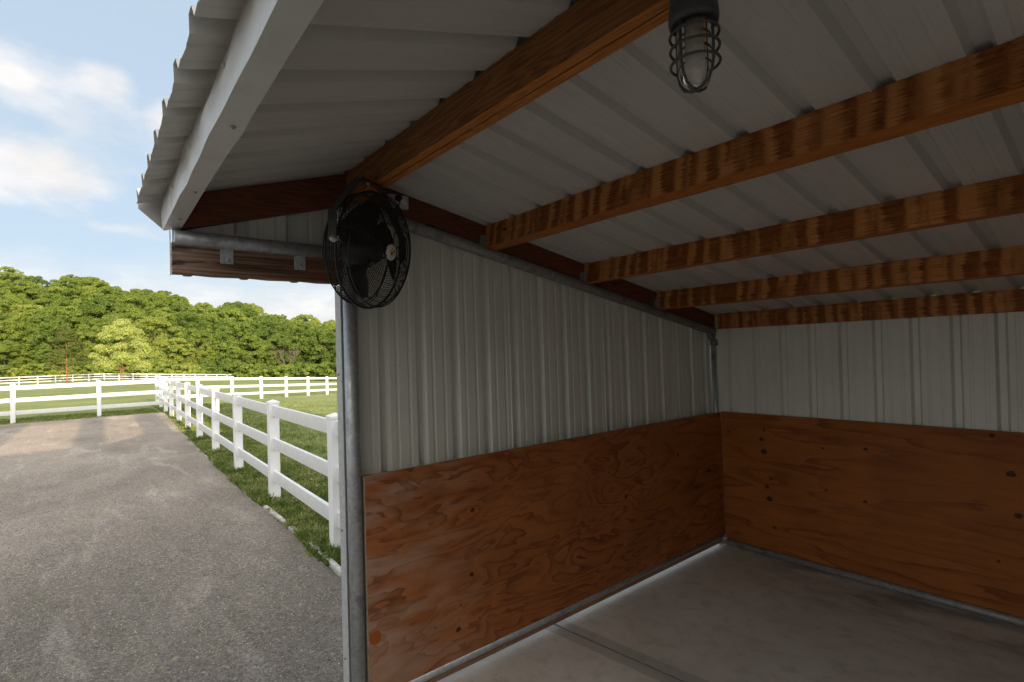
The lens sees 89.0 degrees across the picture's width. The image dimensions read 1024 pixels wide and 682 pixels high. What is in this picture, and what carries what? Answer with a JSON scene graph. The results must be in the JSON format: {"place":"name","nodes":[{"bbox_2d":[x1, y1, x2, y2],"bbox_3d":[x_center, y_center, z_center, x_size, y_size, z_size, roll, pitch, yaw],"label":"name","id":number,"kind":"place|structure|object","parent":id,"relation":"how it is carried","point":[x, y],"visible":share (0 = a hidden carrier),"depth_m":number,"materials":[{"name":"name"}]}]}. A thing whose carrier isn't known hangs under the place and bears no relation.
{"place":"outdoors","nodes":[
{"label":"outdoors","id":0,"kind":"place"},
{"bbox_2d":[0,346,336,497],"bbox_3d":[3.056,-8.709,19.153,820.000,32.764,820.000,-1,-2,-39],"label":"field","id":1,"kind":"structure","parent":0,"point":[323,397],"depth_m":34.09,"materials":[{"name":"green plant"}]},
{"bbox_2d":[0,365,13,381],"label":"bush","id":2,"kind":"object","parent":1,"relation":"on","point":[6,368],"visible":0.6,"depth_m":121.78,"materials":[{"name":"green plant"}]},
{"bbox_2d":[0,282,21,296],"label":"broadleaf tree","id":3,"kind":"object","parent":1,"relation":"on","point":[6,284],"visible":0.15,"depth_m":178.79,"materials":[{"name":"green plant"}]},
{"bbox_2d":[0,316,24,358],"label":"broadleaf tree","id":4,"kind":"object","parent":1,"relation":"on","point":[2,318],"visible":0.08,"depth_m":142.84,"materials":[{"name":"green plant"}]},
{"bbox_2d":[0,266,27,287],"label":"broadleaf tree","id":5,"kind":"object","parent":1,"relation":"on","point":[11,271],"visible":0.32,"depth_m":190.44,"materials":[{"name":"green plant"}]},
{"bbox_2d":[0,339,31,371],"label":"broadleaf tree","id":6,"kind":"object","parent":1,"relation":"on","point":[4,348],"visible":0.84,"depth_m":132.91,"materials":[{"name":"green plant"}]},
{"bbox_2d":[0,318,35,364],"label":"broadleaf tree","id":7,"kind":"object","parent":1,"relation":"on","point":[10,321],"visible":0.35,"depth_m":138.22,"materials":[{"name":"green plant"}]},
{"bbox_2d":[0,298,35,341],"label":"broadleaf tree","id":8,"kind":"object","parent":1,"relation":"on","point":[4,304],"visible":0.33,"depth_m":153.00,"materials":[{"name":"green plant"}]},
{"bbox_2d":[0,293,36,326],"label":"broadleaf tree","id":9,"kind":"object","parent":1,"relation":"on","point":[9,297],"visible":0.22,"depth_m":164.34,"materials":[{"name":"green plant"}]},
{"bbox_2d":[4,367,32,381],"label":"bush","id":10,"kind":"object","parent":1,"relation":"on","point":[12,374],"visible":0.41,"depth_m":122.82,"materials":[{"name":"green plant"}]},
{"bbox_2d":[0,280,45,307],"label":"broadleaf tree","id":11,"kind":"object","parent":1,"relation":"on","point":[34,290],"visible":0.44,"depth_m":177.09,"materials":[{"name":"green plant"}]},
{"bbox_2d":[10,304,44,326],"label":"broadleaf tree","id":12,"kind":"object","parent":1,"relation":"on","point":[25,307],"visible":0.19,"depth_m":152.91,"materials":[{"name":"green plant"}]},
{"bbox_2d":[11,282,47,298],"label":"broadleaf tree","id":13,"kind":"object","parent":1,"relation":"on","point":[41,286],"visible":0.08,"depth_m":184.49,"materials":[{"name":"green plant"}]},
{"bbox_2d":[0,309,62,360],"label":"broadleaf tree","id":14,"kind":"object","parent":1,"relation":"on","point":[21,319],"visible":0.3,"depth_m":140.24,"materials":[{"name":"green plant"}]},
{"bbox_2d":[23,275,51,299],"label":"broadleaf tree","id":15,"kind":"object","parent":1,"relation":"on","point":[38,279],"visible":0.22,"depth_m":194.69,"materials":[{"name":"green plant"}]},
{"bbox_2d":[13,362,62,380],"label":"bush","id":16,"kind":"object","parent":1,"relation":"on","point":[28,369],"visible":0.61,"depth_m":121.30,"materials":[{"name":"green plant"}]},
{"bbox_2d":[27,348,64,373],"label":"broadleaf tree","id":17,"kind":"object","parent":1,"relation":"on","point":[40,355],"visible":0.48,"depth_m":125.36,"materials":[{"name":"green plant"}]},
{"bbox_2d":[31,293,71,306],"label":"broadleaf tree","id":18,"kind":"object","parent":1,"relation":"on","point":[44,298],"visible":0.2,"depth_m":167.30,"materials":[{"name":"green plant"}]},
{"bbox_2d":[27,318,77,365],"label":"broadleaf tree","id":19,"kind":"object","parent":1,"relation":"on","point":[47,336],"visible":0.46,"depth_m":132.08,"materials":[{"name":"green plant"}]},
{"bbox_2d":[19,309,90,357],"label":"broadleaf tree","id":20,"kind":"object","parent":1,"relation":"on","point":[61,314],"visible":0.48,"depth_m":140.91,"materials":[{"name":"green plant"}]},
{"bbox_2d":[37,285,78,306],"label":"broadleaf tree","id":21,"kind":"object","parent":1,"relation":"on","point":[56,288],"visible":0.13,"depth_m":173.39,"materials":[{"name":"green plant"}]},
{"bbox_2d":[36,276,81,303],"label":"broadleaf tree","id":22,"kind":"object","parent":1,"relation":"on","point":[64,280],"visible":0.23,"depth_m":183.65,"materials":[{"name":"green plant"}]},
{"bbox_2d":[47,368,77,379],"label":"bush","id":23,"kind":"object","parent":1,"relation":"on","point":[60,372],"visible":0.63,"depth_m":118.00,"materials":[{"name":"green plant"}]},
{"bbox_2d":[43,327,91,382],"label":"dull tree","id":24,"kind":"object","parent":1,"relation":"on","point":[69,334],"visible":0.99,"depth_m":77.70,"materials":[{"name":"green plant"}]},
{"bbox_2d":[33,299,101,342],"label":"broadleaf tree","id":25,"kind":"object","parent":1,"relation":"on","point":[62,304],"visible":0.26,"depth_m":151.03,"materials":[{"name":"green plant"}]},
{"bbox_2d":[45,288,94,314],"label":"broadleaf tree","id":26,"kind":"object","parent":1,"relation":"on","point":[68,293],"visible":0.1,"depth_m":165.11,"materials":[{"name":"green plant"}]},
{"bbox_2d":[59,274,87,294],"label":"broadleaf tree","id":27,"kind":"object","parent":1,"relation":"on","point":[74,277],"visible":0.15,"depth_m":195.21,"materials":[{"name":"green plant"}]},
{"bbox_2d":[0,379,163,423],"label":"rail fence","id":28,"kind":"object","parent":1,"relation":"on","point":[13,400],"visible":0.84,"depth_m":18.94,"materials":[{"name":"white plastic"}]},
{"bbox_2d":[61,348,103,372],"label":"broadleaf tree","id":29,"kind":"object","parent":1,"relation":"on","point":[84,362],"visible":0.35,"depth_m":123.90,"materials":[{"name":"green plant"}]},
{"bbox_2d":[68,364,102,378],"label":"bush","id":30,"kind":"object","parent":1,"relation":"on","point":[76,369],"visible":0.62,"depth_m":121.27,"materials":[{"name":"green plant"}]},
{"bbox_2d":[73,286,100,300],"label":"broadleaf tree","id":31,"kind":"object","parent":1,"relation":"on","point":[91,289],"visible":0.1,"depth_m":177.87,"materials":[{"name":"green plant"}]},
{"bbox_2d":[69,276,106,294],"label":"broadleaf tree","id":32,"kind":"object","parent":1,"relation":"on","point":[89,280],"visible":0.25,"depth_m":189.24,"materials":[{"name":"green plant"}]},
{"bbox_2d":[67,324,112,367],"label":"broadleaf tree","id":33,"kind":"object","parent":1,"relation":"on","point":[93,333],"visible":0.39,"depth_m":134.04,"materials":[{"name":"green plant"}]},
{"bbox_2d":[69,298,120,339],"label":"broadleaf tree","id":34,"kind":"object","parent":1,"relation":"on","point":[88,306],"visible":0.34,"depth_m":154.03,"materials":[{"name":"green plant"}]},
{"bbox_2d":[69,292,121,317],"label":"broadleaf tree","id":35,"kind":"object","parent":1,"relation":"on","point":[98,295],"visible":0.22,"depth_m":161.54,"materials":[{"name":"green plant"}]},
{"bbox_2d":[78,316,112,351],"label":"broadleaf tree","id":36,"kind":"object","parent":1,"relation":"on","point":[99,322],"visible":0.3,"depth_m":145.35,"materials":[{"name":"green plant"}]},
{"bbox_2d":[92,368,106,377],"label":"bush","id":37,"kind":"object","parent":1,"relation":"on","point":[94,371],"visible":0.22,"depth_m":117.68,"materials":[{"name":"green plant"}]},
{"bbox_2d":[86,280,114,296],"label":"broadleaf tree","id":38,"kind":"object","parent":1,"relation":"on","point":[103,283],"visible":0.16,"depth_m":186.47,"materials":[{"name":"green plant"}]},
{"bbox_2d":[97,286,134,307],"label":"broadleaf tree","id":39,"kind":"object","parent":1,"relation":"on","point":[114,291],"visible":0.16,"depth_m":174.04,"materials":[{"name":"green plant"}]},
{"bbox_2d":[0,373,234,384],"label":"rail fence","id":40,"kind":"object","parent":1,"relation":"on","point":[119,378],"visible":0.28,"depth_m":94.88,"materials":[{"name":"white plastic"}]},
{"bbox_2d":[96,359,138,377],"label":"bush","id":41,"kind":"object","parent":1,"relation":"on","point":[127,372],"visible":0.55,"depth_m":117.30,"materials":[{"name":"green plant"}]},
{"bbox_2d":[88,318,153,380],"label":"pale tree","id":42,"kind":"object","parent":1,"relation":"on","point":[121,329],"visible":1,"depth_m":74.87,"materials":[{"name":"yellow plant"}]},
{"bbox_2d":[100,318,148,360],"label":"broadleaf tree","id":43,"kind":"object","parent":1,"relation":"on","point":[105,340],"visible":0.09,"depth_m":132.99,"materials":[{"name":"green plant"}]},
{"bbox_2d":[103,307,145,323],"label":"broadleaf tree","id":44,"kind":"object","parent":1,"relation":"on","point":[118,312],"visible":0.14,"depth_m":155.97,"materials":[{"name":"green plant"}]},
{"bbox_2d":[98,312,158,354],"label":"broadleaf tree","id":45,"kind":"object","parent":1,"relation":"on","point":[134,316],"visible":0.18,"depth_m":144.87,"materials":[{"name":"green plant"}]},
{"bbox_2d":[107,295,154,322],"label":"broadleaf tree","id":46,"kind":"object","parent":1,"relation":"on","point":[130,299],"visible":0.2,"depth_m":165.52,"materials":[{"name":"green plant"}]},
{"bbox_2d":[119,288,149,303],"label":"broadleaf tree","id":47,"kind":"object","parent":1,"relation":"on","point":[138,292],"visible":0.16,"depth_m":189.36,"materials":[{"name":"green plant"}]},
{"bbox_2d":[123,348,149,360],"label":"broadleaf tree","id":48,"kind":"object","parent":1,"relation":"on","point":[132,351],"visible":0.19,"depth_m":131.28,"materials":[{"name":"green plant"}]},
{"bbox_2d":[128,294,163,310],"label":"broadleaf tree","id":49,"kind":"object","parent":1,"relation":"on","point":[151,298],"visible":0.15,"depth_m":174.79,"materials":[{"name":"green plant"}]},
{"bbox_2d":[129,358,171,377],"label":"bush","id":50,"kind":"object","parent":1,"relation":"on","point":[159,367],"visible":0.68,"depth_m":119.66,"materials":[{"name":"green plant"}]},
{"bbox_2d":[116,316,186,359],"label":"broadleaf tree","id":51,"kind":"object","parent":1,"relation":"on","point":[162,321],"visible":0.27,"depth_m":135.50,"materials":[{"name":"green plant"}]},
{"bbox_2d":[142,300,177,320],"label":"broadleaf tree","id":52,"kind":"object","parent":1,"relation":"on","point":[159,303],"visible":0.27,"depth_m":164.66,"materials":[{"name":"green plant"}]},
{"bbox_2d":[141,292,178,313],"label":"broadleaf tree","id":53,"kind":"object","parent":1,"relation":"on","point":[160,294],"visible":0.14,"depth_m":187.02,"materials":[{"name":"green plant"}]},
{"bbox_2d":[142,310,182,343],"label":"broadleaf tree","id":54,"kind":"object","parent":1,"relation":"on","point":[156,314],"visible":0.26,"depth_m":147.14,"materials":[{"name":"green plant"}]},
{"bbox_2d":[147,294,192,316],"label":"broadleaf tree","id":55,"kind":"object","parent":1,"relation":"on","point":[174,302],"visible":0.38,"depth_m":171.21,"materials":[{"name":"green plant"}]},
{"bbox_2d":[150,338,199,377],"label":"broadleaf tree","id":56,"kind":"object","parent":1,"relation":"on","point":[174,348],"visible":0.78,"depth_m":126.52,"materials":[{"name":"green plant"}]},
{"bbox_2d":[151,311,214,359],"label":"broadleaf tree","id":57,"kind":"object","parent":1,"relation":"on","point":[197,323],"visible":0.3,"depth_m":144.01,"materials":[{"name":"green plant"}]},
{"bbox_2d":[164,362,201,377],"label":"bush","id":58,"kind":"object","parent":1,"relation":"on","point":[190,368],"visible":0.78,"depth_m":117.89,"materials":[{"name":"green plant"}]},
{"bbox_2d":[172,327,215,362],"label":"broadleaf tree","id":59,"kind":"object","parent":1,"relation":"on","point":[203,335],"visible":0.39,"depth_m":133.18,"materials":[{"name":"green plant"}]},
{"bbox_2d":[174,306,213,347],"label":"broadleaf tree","id":60,"kind":"object","parent":1,"relation":"on","point":[194,309],"visible":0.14,"depth_m":155.23,"materials":[{"name":"green plant"}]},
{"bbox_2d":[193,369,211,377],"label":"bush","id":61,"kind":"object","parent":1,"relation":"on","point":[202,372],"visible":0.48,"depth_m":119.16,"materials":[{"name":"green plant"}]},
{"bbox_2d":[194,303,213,328],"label":"broadleaf tree","id":62,"kind":"object","parent":1,"relation":"on","point":[206,305],"visible":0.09,"depth_m":173.26,"materials":[{"name":"green plant"}]},
{"bbox_2d":[195,339,228,370],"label":"broadleaf tree","id":63,"kind":"object","parent":1,"relation":"on","point":[209,344],"visible":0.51,"depth_m":129.52,"materials":[{"name":"green plant"}]},
{"bbox_2d":[199,360,229,377],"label":"bush","id":64,"kind":"object","parent":1,"relation":"on","point":[207,364],"visible":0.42,"depth_m":120.89,"materials":[{"name":"green plant"}]},
{"bbox_2d":[203,304,245,340],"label":"broadleaf tree","id":65,"kind":"object","parent":1,"relation":"on","point":[221,308],"visible":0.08,"depth_m":163.44,"materials":[{"name":"green plant"}]},
{"bbox_2d":[202,309,251,341],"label":"broadleaf tree","id":66,"kind":"object","parent":1,"relation":"on","point":[220,315],"visible":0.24,"depth_m":155.31,"materials":[{"name":"green plant"}]},
{"bbox_2d":[212,319,241,350],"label":"broadleaf tree","id":67,"kind":"object","parent":1,"relation":"on","point":[216,327],"visible":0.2,"depth_m":145.86,"materials":[{"name":"green plant"}]},
{"bbox_2d":[208,320,262,365],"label":"broadleaf tree","id":68,"kind":"object","parent":1,"relation":"on","point":[220,332],"visible":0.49,"depth_m":130.98,"materials":[{"name":"green plant"}]},
{"bbox_2d":[213,301,257,333],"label":"broadleaf tree","id":69,"kind":"object","parent":1,"relation":"on","point":[246,311],"visible":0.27,"depth_m":176.19,"materials":[{"name":"green plant"}]},
{"bbox_2d":[217,361,254,377],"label":"bush","id":70,"kind":"object","parent":1,"relation":"on","point":[229,368],"visible":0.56,"depth_m":118.86,"materials":[{"name":"green plant"}]},
{"bbox_2d":[155,375,340,549],"bbox_3d":[-8.466,1.898,13.811,0.157,1.596,26.728,-1,-2,-38],"label":"rail fence","id":71,"kind":"object","parent":1,"relation":"on","point":[273,410],"visible":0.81,"depth_m":6.90,"materials":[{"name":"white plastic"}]},
{"bbox_2d":[163,376,336,398],"bbox_3d":[-13.228,3.612,41.084,0.159,3.228,34.216,-2,-1,11],"label":"rail fence","id":72,"kind":"object","parent":1,"relation":"on","point":[231,386],"visible":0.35,"depth_m":31.54,"materials":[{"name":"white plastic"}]},
{"bbox_2d":[232,363,268,377],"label":"bush","id":73,"kind":"object","parent":1,"relation":"on","point":[252,372],"visible":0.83,"depth_m":117.46,"materials":[{"name":"green plant"}]},
{"bbox_2d":[222,334,279,367],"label":"broadleaf tree","id":74,"kind":"object","parent":1,"relation":"on","point":[233,348],"visible":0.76,"depth_m":124.53,"materials":[{"name":"green plant"}]},
{"bbox_2d":[165,414,340,578],"bbox_3d":[-6.870,2.340,11.472,0.128,0.105,21.280,-1,-2,-37],"label":"edging strip","id":75,"kind":"object","parent":1,"relation":"on","point":[333,563],"visible":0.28,"depth_m":5.62,"materials":[{"name":"white concrete"}]},
{"bbox_2d":[250,303,268,314],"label":"broadleaf tree","id":76,"kind":"object","parent":1,"relation":"on","point":[260,309],"visible":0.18,"depth_m":198.38,"materials":[{"name":"green plant"}]},
{"bbox_2d":[233,315,290,356],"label":"broadleaf tree","id":77,"kind":"object","parent":1,"relation":"on","point":[259,318],"visible":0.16,"depth_m":145.23,"materials":[{"name":"green plant"}]},
{"bbox_2d":[236,318,292,363],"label":"broadleaf tree","id":78,"kind":"object","parent":1,"relation":"on","point":[263,328],"visible":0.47,"depth_m":133.25,"materials":[{"name":"green plant"}]},
{"bbox_2d":[255,365,282,376],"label":"bush","id":79,"kind":"object","parent":1,"relation":"on","point":[267,374],"visible":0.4,"depth_m":121.64,"materials":[{"name":"green plant"}]},
{"bbox_2d":[268,314,284,321],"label":"broadleaf tree","id":80,"kind":"object","parent":1,"relation":"on","point":[275,316],"visible":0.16,"depth_m":184.94,"materials":[{"name":"green plant"}]},
{"bbox_2d":[258,333,304,365],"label":"broadleaf tree","id":81,"kind":"object","parent":1,"relation":"on","point":[279,338],"visible":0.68,"depth_m":129.37,"materials":[{"name":"green plant"}]},
{"bbox_2d":[267,343,301,365],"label":"bare tree","id":82,"kind":"object","parent":1,"relation":"on","point":[290,355],"visible":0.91,"depth_m":126.69,"materials":[{"name":"brown plant"}]},
{"bbox_2d":[269,364,300,376],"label":"bush","id":83,"kind":"object","parent":1,"relation":"on","point":[282,367],"visible":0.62,"depth_m":120.67,"materials":[{"name":"green plant"}]},
{"bbox_2d":[286,324,304,354],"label":"broadleaf tree","id":84,"kind":"object","parent":1,"relation":"on","point":[293,326],"visible":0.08,"depth_m":154.56,"materials":[{"name":"green plant"}]},
{"bbox_2d":[283,362,316,379],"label":"bush","id":85,"kind":"object","parent":1,"relation":"on","point":[293,372],"visible":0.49,"depth_m":121.00,"materials":[{"name":"green plant"}]},
{"bbox_2d":[289,321,320,363],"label":"broadleaf tree","id":86,"kind":"object","parent":1,"relation":"on","point":[298,329],"visible":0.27,"depth_m":142.93,"materials":[{"name":"green plant"}]},
{"bbox_2d":[290,314,322,325],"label":"broadleaf tree","id":87,"kind":"object","parent":1,"relation":"on","point":[306,317],"visible":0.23,"depth_m":198.71,"materials":[{"name":"green plant"}]},
{"bbox_2d":[298,364,329,379],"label":"bush","id":88,"kind":"object","parent":1,"relation":"on","point":[306,370],"visible":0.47,"depth_m":119.66,"materials":[{"name":"green plant"}]},
{"bbox_2d":[293,326,335,365],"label":"broadleaf tree","id":89,"kind":"object","parent":1,"relation":"on","point":[306,339],"visible":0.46,"depth_m":130.30,"materials":[{"name":"green plant"}]},
{"bbox_2d":[304,331,335,369],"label":"broadleaf tree","id":90,"kind":"object","parent":1,"relation":"on","point":[320,339],"visible":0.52,"depth_m":129.81,"materials":[{"name":"green plant"}]},
{"bbox_2d":[314,361,336,380],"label":"bush","id":91,"kind":"object","parent":1,"relation":"on","point":[323,368],"visible":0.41,"depth_m":117.01,"materials":[{"name":"green plant"}]},
{"bbox_2d":[320,319,335,362],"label":"broadleaf tree","id":92,"kind":"object","parent":1,"relation":"on","point":[330,324],"visible":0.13,"depth_m":146.46,"materials":[{"name":"green plant"}]},
{"bbox_2d":[0,0,337,322],"label":"sky","id":93,"kind":"structure","parent":0,"point":[84,84],"materials":[{"name":"blue"}]},
{"bbox_2d":[0,401,340,576],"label":"grass","id":94,"kind":"structure","parent":0,"point":[304,519],"depth_m":8.95,"materials":[{"name":"green plant"}]},
{"bbox_2d":[0,412,343,681],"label":"gravel yard","id":95,"kind":"structure","parent":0,"point":[134,439],"depth_m":4.74,"materials":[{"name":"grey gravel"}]},
{"bbox_2d":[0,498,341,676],"bbox_3d":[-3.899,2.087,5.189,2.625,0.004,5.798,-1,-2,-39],"label":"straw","id":96,"kind":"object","parent":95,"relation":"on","point":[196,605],"visible":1,"depth_m":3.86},
{"bbox_2d":[437,544,1023,681],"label":"concrete floor","id":97,"kind":"structure","parent":0,"point":[752,609],"depth_m":3.28,"materials":[{"name":"grey concrete"}]},
{"bbox_2d":[136,0,1023,681],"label":"horse shelter","id":98,"kind":"object","parent":97,"relation":"on","point":[642,316],"visible":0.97,"depth_m":2.84,"materials":[{"name":"metal"}]},
{"bbox_2d":[322,177,410,308],"bbox_3d":[-0.637,-0.470,2.448,0.272,0.646,0.707,-2,-1,23],"label":"hanging fan","id":99,"kind":"object","parent":98,"relation":"attached to","point":[366,240],"visible":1,"depth_m":2.32},
{"bbox_2d":[388,193,408,209],"bbox_3d":[-0.618,-0.758,2.837,0.114,0.072,0.032,-1,-2,-39],"label":"power outlet","id":100,"kind":"object","parent":98,"relation":"attached to","point":[403,205],"visible":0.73,"depth_m":2.84,"materials":[{"name":"white plastic"}]},
{"bbox_2d":[668,0,721,93],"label":"caged light","id":101,"kind":"object","parent":98,"relation":"attached to","point":[691,23],"visible":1,"depth_m":1.15,"materials":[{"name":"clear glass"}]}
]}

